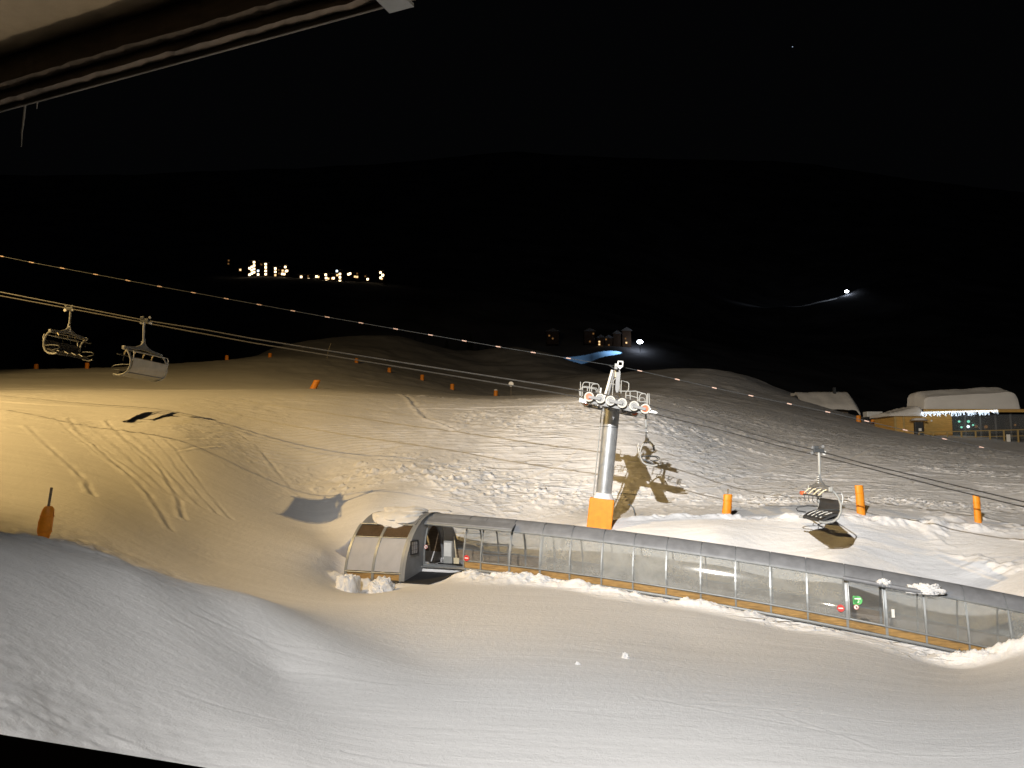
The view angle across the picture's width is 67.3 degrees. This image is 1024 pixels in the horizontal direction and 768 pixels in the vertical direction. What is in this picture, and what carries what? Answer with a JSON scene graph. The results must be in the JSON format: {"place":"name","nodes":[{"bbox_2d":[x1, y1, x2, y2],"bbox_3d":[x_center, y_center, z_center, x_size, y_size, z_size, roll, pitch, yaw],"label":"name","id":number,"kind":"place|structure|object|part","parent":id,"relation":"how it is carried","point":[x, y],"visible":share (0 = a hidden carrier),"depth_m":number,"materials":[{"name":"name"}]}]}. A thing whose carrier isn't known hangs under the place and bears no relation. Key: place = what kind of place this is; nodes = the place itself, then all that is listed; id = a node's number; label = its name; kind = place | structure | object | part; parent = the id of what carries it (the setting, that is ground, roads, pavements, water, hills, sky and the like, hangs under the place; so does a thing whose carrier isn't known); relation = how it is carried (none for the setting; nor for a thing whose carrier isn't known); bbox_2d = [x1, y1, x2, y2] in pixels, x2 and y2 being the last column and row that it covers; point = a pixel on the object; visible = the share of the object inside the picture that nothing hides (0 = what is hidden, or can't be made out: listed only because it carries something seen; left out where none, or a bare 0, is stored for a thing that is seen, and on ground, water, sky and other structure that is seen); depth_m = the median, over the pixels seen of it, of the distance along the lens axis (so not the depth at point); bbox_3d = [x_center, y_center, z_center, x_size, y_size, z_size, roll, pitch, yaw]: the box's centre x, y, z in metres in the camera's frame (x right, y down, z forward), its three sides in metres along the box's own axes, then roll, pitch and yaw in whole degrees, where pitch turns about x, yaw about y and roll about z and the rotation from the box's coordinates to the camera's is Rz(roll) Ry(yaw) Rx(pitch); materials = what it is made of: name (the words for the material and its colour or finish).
{"place":"outdoors","nodes":[
{"label":"outdoors","id":0,"kind":"place"},
{"bbox_2d":[0,734,203,767],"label":"balcony ledge","id":1,"kind":"object","parent":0,"point":[17,752],"visible":1,"depth_m":2.61,"materials":[{"name":"black"}]},
{"bbox_2d":[0,0,413,112],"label":"roof eave","id":2,"kind":"object","parent":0,"point":[50,49],"visible":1,"depth_m":2.78,"materials":[{"name":"wood"},{"name":"steel"},{"name":"snow"}]},
{"bbox_2d":[21,106,25,146],"bbox_3d":[-2.028,-1.096,3.192,0.012,0.230,0.011,2,-6,-22],"label":"icicle","id":3,"kind":"object","parent":2,"relation":"hanging from","point":[24,112],"visible":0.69,"depth_m":3.19,"materials":[{"name":"clear ice"}]},
{"bbox_2d":[0,335,1023,767],"bbox_3d":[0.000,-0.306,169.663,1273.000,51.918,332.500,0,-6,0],"label":"snow ground","id":4,"kind":"structure","parent":0,"point":[170,591],"depth_m":28.31,"materials":[{"name":"white snow"}]},
{"bbox_2d":[37,487,54,537],"bbox_3d":[-12.563,3.546,20.747,0.427,1.504,0.297,0,-6,0],"label":"padded post","id":5,"kind":"object","parent":4,"relation":"on","point":[45,523],"visible":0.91,"depth_m":20.64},
{"bbox_2d":[310,380,319,388],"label":"piste pad","id":6,"kind":"object","parent":4,"relation":"on","point":[315,384],"visible":0.97,"depth_m":85.21,"materials":[{"name":"orange plastic"}]},
{"bbox_2d":[335,574,360,592],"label":"snow block","id":7,"kind":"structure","parent":4,"relation":"on","point":[350,583],"depth_m":30.62,"materials":[{"name":"white snow"}]},
{"bbox_2d":[366,577,394,593],"bbox_3d":[-5.234,8.065,30.727,1.170,0.678,0.894,-2,-6,22],"label":"snow lump","id":8,"kind":"object","parent":4,"relation":"on","point":[381,585],"visible":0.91,"depth_m":30.48,"materials":[{"name":"white snow"}]},
{"bbox_2d":[344,511,456,581],"bbox_3d":[-4.797,7.176,34.755,2.945,2.800,5.560,-2,-6,20],"label":"entrance cabin","id":9,"kind":"object","parent":4,"relation":"on","point":[375,550],"visible":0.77,"depth_m":32.67,"materials":[{"name":"grey metal"}]},
{"bbox_2d":[372,506,427,527],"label":"roof snow","id":10,"kind":"structure","parent":9,"relation":"on","point":[394,517],"depth_m":33.78,"materials":[{"name":"white snow"}]},
{"bbox_2d":[412,541,416,553],"bbox_3d":[-4.135,6.899,32.447,0.020,0.520,0.620,-2,-6,20],"label":"small window","id":11,"kind":"structure","parent":9,"relation":"in","point":[413,549],"depth_m":32.46,"materials":[{"name":"grey glass"}]},
{"bbox_2d":[395,571,461,584],"bbox_3d":[-3.458,8.063,31.988,2.302,0.460,1.630,-2,-6,20],"label":"rubber mat","id":12,"kind":"object","parent":4,"relation":"on","point":[425,577],"visible":0.95,"depth_m":31.92,"materials":[{"name":"black rubber"}]},
{"bbox_2d":[443,540,454,563],"bbox_3d":[-2.814,7.563,34.514,0.460,1.060,0.395,-2,-6,20],"label":"control cabinet","id":13,"kind":"object","parent":4,"relation":"on","point":[449,551],"visible":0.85,"depth_m":34.35,"materials":[{"name":"grey metal"}]},
{"bbox_3d":[-2.879,7.396,34.354,0.340,0.600,0.020,-2,-6,20],"label":"door panel","id":14,"kind":"part","parent":13,"relation":"part of","materials":[{"name":"white paint"}]},
{"bbox_2d":[579,361,656,529],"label":"lift tower","id":15,"kind":"structure","parent":4,"relation":"on","point":[601,507],"depth_m":36.30,"materials":[{"name":"metal"}]},
{"bbox_2d":[0,256,1022,456],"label":"signal cable","id":16,"kind":"object","parent":15,"relation":"attached to","point":[528,351],"visible":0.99,"depth_m":37.80,"materials":[{"name":"metal"}]},
{"bbox_2d":[0,292,1023,501],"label":"haul rope","id":17,"kind":"object","parent":15,"relation":"attached to","point":[532,383],"visible":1,"depth_m":34.84,"materials":[{"name":"metal"}]},
{"bbox_2d":[112,316,168,381],"bbox_3d":[-18.258,-1.799,37.949,1.149,3.155,3.040,-1,-6,8],"label":"chairlift chair","id":18,"kind":"object","parent":17,"relation":"hanging from","point":[145,369],"visible":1,"depth_m":37.77,"materials":[{"name":"metal"}]},
{"bbox_2d":[795,445,842,523],"bbox_3d":[12.969,4.200,32.622,1.171,3.216,3.099,-1,-6,6],"label":"chairlift chair","id":19,"kind":"object","parent":17,"relation":"hanging from","point":[828,511],"visible":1,"depth_m":32.45,"materials":[{"name":"metal"}]},
{"bbox_2d":[0,295,1023,506],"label":"haul rope","id":20,"kind":"object","parent":15,"relation":"attached to","point":[532,389],"visible":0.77,"depth_m":40.60,"materials":[{"name":"metal"}]},
{"bbox_2d":[43,305,93,360],"bbox_3d":[-25.785,-3.070,44.843,1.149,3.155,3.040,-1,-6,8],"label":"chairlift chair","id":21,"kind":"object","parent":20,"relation":"hanging from","point":[58,348],"visible":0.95,"depth_m":44.78,"materials":[{"name":"metal"}]},
{"bbox_2d":[637,408,659,466],"bbox_3d":[6.944,2.702,39.318,1.104,3.031,2.920,-1,-6,8],"label":"chairlift chair","id":22,"kind":"object","parent":20,"relation":"hanging from","point":[651,464],"visible":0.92,"depth_m":37.98,"materials":[{"name":"metal"}]},
{"bbox_2d":[622,652,629,658],"bbox_3d":[3.046,7.258,20.560,0.234,0.187,0.241,-4,-7,31],"label":"snowball","id":23,"kind":"object","parent":4,"relation":"on","point":[625,655],"visible":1,"depth_m":20.49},
{"bbox_2d":[421,513,1023,651],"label":"conveyor tunnel","id":24,"kind":"structure","parent":4,"relation":"on","point":[644,577],"depth_m":29.55,"materials":[{"name":"grey metal"}]},
{"bbox_2d":[454,536,458,563],"bbox_3d":[-2.516,7.367,34.091,0.165,1.166,0.431,4,-7,-37],"label":"snow shovel","id":25,"kind":"object","parent":24,"relation":"on","point":[456,560],"visible":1,"depth_m":33.97,"materials":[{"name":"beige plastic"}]},
{"bbox_2d":[477,543,513,564],"bbox_3d":[-0.742,7.475,33.487,1.746,0.972,0.649,-2,-6,17],"label":"guard rail","id":26,"kind":"object","parent":24,"relation":"on","point":[493,544],"visible":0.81,"depth_m":33.47,"materials":[{"name":"metal"}]},
{"bbox_2d":[847,581,885,634],"bbox_3d":[12.528,7.887,27.209,1.182,1.783,0.413,-2,-6,20],"label":"door","id":27,"kind":"structure","parent":24,"relation":"in","point":[860,624],"depth_m":27.03,"materials":[{"name":"metal"}]},
{"bbox_2d":[876,578,891,586],"bbox_3d":[13.132,6.974,27.152,0.577,0.294,0.428,-4,-7,32],"label":"roof snow clump","id":28,"kind":"object","parent":24,"relation":"on","point":[884,581],"visible":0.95,"depth_m":27.03,"materials":[{"name":"white snow"}]},
{"bbox_2d":[905,583,946,594],"bbox_3d":[14.342,7.091,26.701,1.319,0.365,0.462,-2,-6,17],"label":"roof snow clump","id":29,"kind":"object","parent":24,"relation":"on","point":[926,589],"visible":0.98,"depth_m":26.55,"materials":[{"name":"white snow"}]},
{"bbox_2d":[722,489,731,513],"bbox_3d":[10.698,5.951,38.293,0.548,1.476,0.367,0,-6,0],"label":"padded post","id":30,"kind":"object","parent":4,"relation":"on","point":[727,504],"visible":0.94,"depth_m":38.17,"materials":[{"name":"orange plastic"}]},
{"bbox_2d":[791,387,859,414],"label":"snowed hut","id":31,"kind":"object","parent":4,"relation":"on","point":[843,402],"visible":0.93,"depth_m":141.33,"materials":[{"name":"metal"}]},
{"bbox_2d":[856,415,860,421],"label":"piste pad","id":32,"kind":"object","parent":4,"relation":"on","point":[858,417],"visible":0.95,"depth_m":117.88,"materials":[{"name":"orange plastic"}]},
{"bbox_2d":[854,485,865,514],"bbox_3d":[17.246,5.783,38.109,0.486,1.524,0.344,0,-6,0],"label":"padded post","id":33,"kind":"object","parent":4,"relation":"on","point":[860,501],"visible":0.96,"depth_m":38.00,"materials":[{"name":"orange plastic"}]},
{"bbox_2d":[861,411,882,420],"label":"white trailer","id":34,"kind":"object","parent":4,"relation":"on","point":[867,414],"visible":0.51,"depth_m":127.38,"materials":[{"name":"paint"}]},
{"bbox_2d":[910,418,927,434],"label":"notice kiosk","id":35,"kind":"object","parent":4,"relation":"on","point":[918,427],"visible":0.84,"depth_m":107.67,"materials":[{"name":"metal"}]},
{"bbox_2d":[874,409,1023,441],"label":"chalet","id":36,"kind":"object","parent":4,"relation":"on","point":[1003,419],"visible":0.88,"depth_m":111.72,"materials":[{"name":"wood"}]},
{"bbox_2d":[870,406,923,417],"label":"roof snow","id":37,"kind":"structure","parent":36,"relation":"on","point":[911,411],"depth_m":109.93,"materials":[{"name":"white snow"}]},
{"bbox_2d":[925,410,993,416],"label":"icicle lights","id":38,"kind":"object","parent":36,"relation":"attached to","point":[962,412],"visible":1,"depth_m":109.10,"materials":[{"name":"glass"}]},
{"bbox_2d":[907,387,1019,408],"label":"roof snow","id":39,"kind":"structure","parent":36,"relation":"on","point":[986,398],"depth_m":109.86,"materials":[{"name":"white snow"}]},
{"bbox_2d":[918,429,1023,441],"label":"deck fence","id":40,"kind":"object","parent":4,"relation":"on","point":[990,436],"visible":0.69,"depth_m":106.61,"materials":[{"name":"brown wood"}]},
{"bbox_2d":[973,496,981,522],"bbox_3d":[23.448,6.337,38.756,0.393,1.441,0.289,0,-6,0],"label":"padded post","id":41,"kind":"object","parent":4,"relation":"on","point":[977,509],"visible":0.8,"depth_m":38.67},
{"bbox_2d":[1006,434,1010,441],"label":"menu board","id":42,"kind":"object","parent":4,"relation":"on","point":[1008,437],"visible":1,"depth_m":105.76,"materials":[{"name":"white"}]},
{"bbox_2d":[0,151,1023,416],"bbox_3d":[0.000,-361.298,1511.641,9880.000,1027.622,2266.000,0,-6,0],"label":"hills","id":43,"kind":"structure","parent":0,"point":[756,269],"depth_m":932.08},
{"bbox_2d":[113,347,120,366],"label":"conifer tree","id":44,"kind":"object","parent":43,"relation":"on","point":[116,361],"visible":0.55,"depth_m":369.77,"materials":[{"name":"black plant"}]},
{"bbox_2d":[123,352,128,366],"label":"conifer tree","id":45,"kind":"object","parent":43,"relation":"on","point":[126,361],"visible":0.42,"depth_m":382.27,"materials":[{"name":"black plant"}]},
{"bbox_2d":[159,346,165,363],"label":"conifer tree","id":46,"kind":"object","parent":43,"relation":"on","point":[162,360],"visible":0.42,"depth_m":366.36,"materials":[{"name":"black plant"}]},
{"bbox_2d":[226,259,233,271],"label":"village house","id":47,"kind":"structure","parent":43,"relation":"on","point":[230,265],"depth_m":620.95,"materials":[{"name":"black"}]},
{"bbox_2d":[239,268,245,275],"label":"village house","id":48,"kind":"structure","parent":43,"relation":"on","point":[241,271],"depth_m":620.92,"materials":[{"name":"black"}]},
{"bbox_2d":[247,259,260,276],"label":"village house","id":49,"kind":"structure","parent":43,"relation":"on","point":[253,267],"depth_m":614.78,"materials":[{"name":"black"}]},
{"bbox_2d":[260,261,271,275],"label":"village house","id":50,"kind":"structure","parent":43,"relation":"on","point":[265,268],"depth_m":615.82,"materials":[{"name":"black"}]},
{"bbox_2d":[272,265,280,276],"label":"village house","id":51,"kind":"structure","parent":43,"relation":"on","point":[276,270],"depth_m":616.62,"materials":[{"name":"black"}]},
{"bbox_2d":[281,264,292,276],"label":"village house","id":52,"kind":"structure","parent":43,"relation":"on","point":[286,270],"depth_m":617.78,"materials":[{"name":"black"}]},
{"bbox_2d":[295,272,310,277],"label":"village house","id":53,"kind":"structure","parent":43,"relation":"on","point":[302,275],"depth_m":619.15,"materials":[{"name":"black"}]},
{"bbox_2d":[311,273,319,278],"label":"village house","id":54,"kind":"structure","parent":43,"relation":"on","point":[315,275],"depth_m":620.15,"materials":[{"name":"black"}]},
{"bbox_2d":[320,271,335,280],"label":"village house","id":55,"kind":"structure","parent":43,"relation":"on","point":[328,275],"depth_m":612.01,"materials":[{"name":"black"}]},
{"bbox_2d":[336,269,344,280],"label":"village house","id":56,"kind":"structure","parent":43,"relation":"on","point":[340,273],"depth_m":613.20,"materials":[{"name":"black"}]},
{"bbox_2d":[346,272,353,280],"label":"village house","id":57,"kind":"structure","parent":43,"relation":"on","point":[350,276],"depth_m":614.13,"materials":[{"name":"black"}]},
{"bbox_2d":[353,271,361,281],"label":"village house","id":58,"kind":"structure","parent":43,"relation":"on","point":[357,276],"depth_m":615.13,"materials":[{"name":"black"}]},
{"bbox_2d":[364,274,371,281],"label":"village house","id":59,"kind":"structure","parent":43,"relation":"on","point":[367,278],"depth_m":616.01,"materials":[{"name":"black"}]},
{"bbox_2d":[379,270,386,282],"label":"village house","id":60,"kind":"structure","parent":43,"relation":"on","point":[382,276],"depth_m":617.23,"materials":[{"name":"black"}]},
{"bbox_2d":[466,331,472,349],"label":"conifer tree","id":61,"kind":"object","parent":43,"relation":"on","point":[470,345],"visible":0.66,"depth_m":403.92,"materials":[{"name":"black plant"}]},
{"bbox_2d":[545,328,559,345],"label":"hamlet chalet","id":62,"kind":"object","parent":43,"relation":"on","point":[552,336],"visible":1,"depth_m":460.49,"materials":[{"name":"black wood"}]},
{"bbox_2d":[582,328,595,344],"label":"hamlet chalet","id":63,"kind":"object","parent":43,"relation":"on","point":[588,336],"visible":0.98,"depth_m":460.43,"materials":[{"name":"black wood"}]},
{"bbox_2d":[595,334,605,345],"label":"hamlet chalet","id":64,"kind":"object","parent":43,"relation":"on","point":[599,339],"visible":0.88,"depth_m":460.06,"materials":[{"name":"black wood"}]},
{"bbox_2d":[604,335,612,345],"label":"hamlet chalet","id":65,"kind":"object","parent":43,"relation":"on","point":[608,340],"visible":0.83,"depth_m":460.12,"materials":[{"name":"black wood"}]},
{"bbox_2d":[611,330,621,346],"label":"hamlet chalet","id":66,"kind":"object","parent":43,"relation":"on","point":[616,335],"visible":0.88,"depth_m":460.24,"materials":[{"name":"brown wood"}]},
{"bbox_2d":[620,327,631,346],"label":"hamlet chalet","id":67,"kind":"object","parent":43,"relation":"on","point":[626,337],"visible":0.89,"depth_m":460.37,"materials":[{"name":"black wood"}]},
{"bbox_2d":[0,0,1023,191],"label":"sky","id":68,"kind":"structure","parent":0,"point":[923,90],"materials":[{"name":"black"}]}
]}

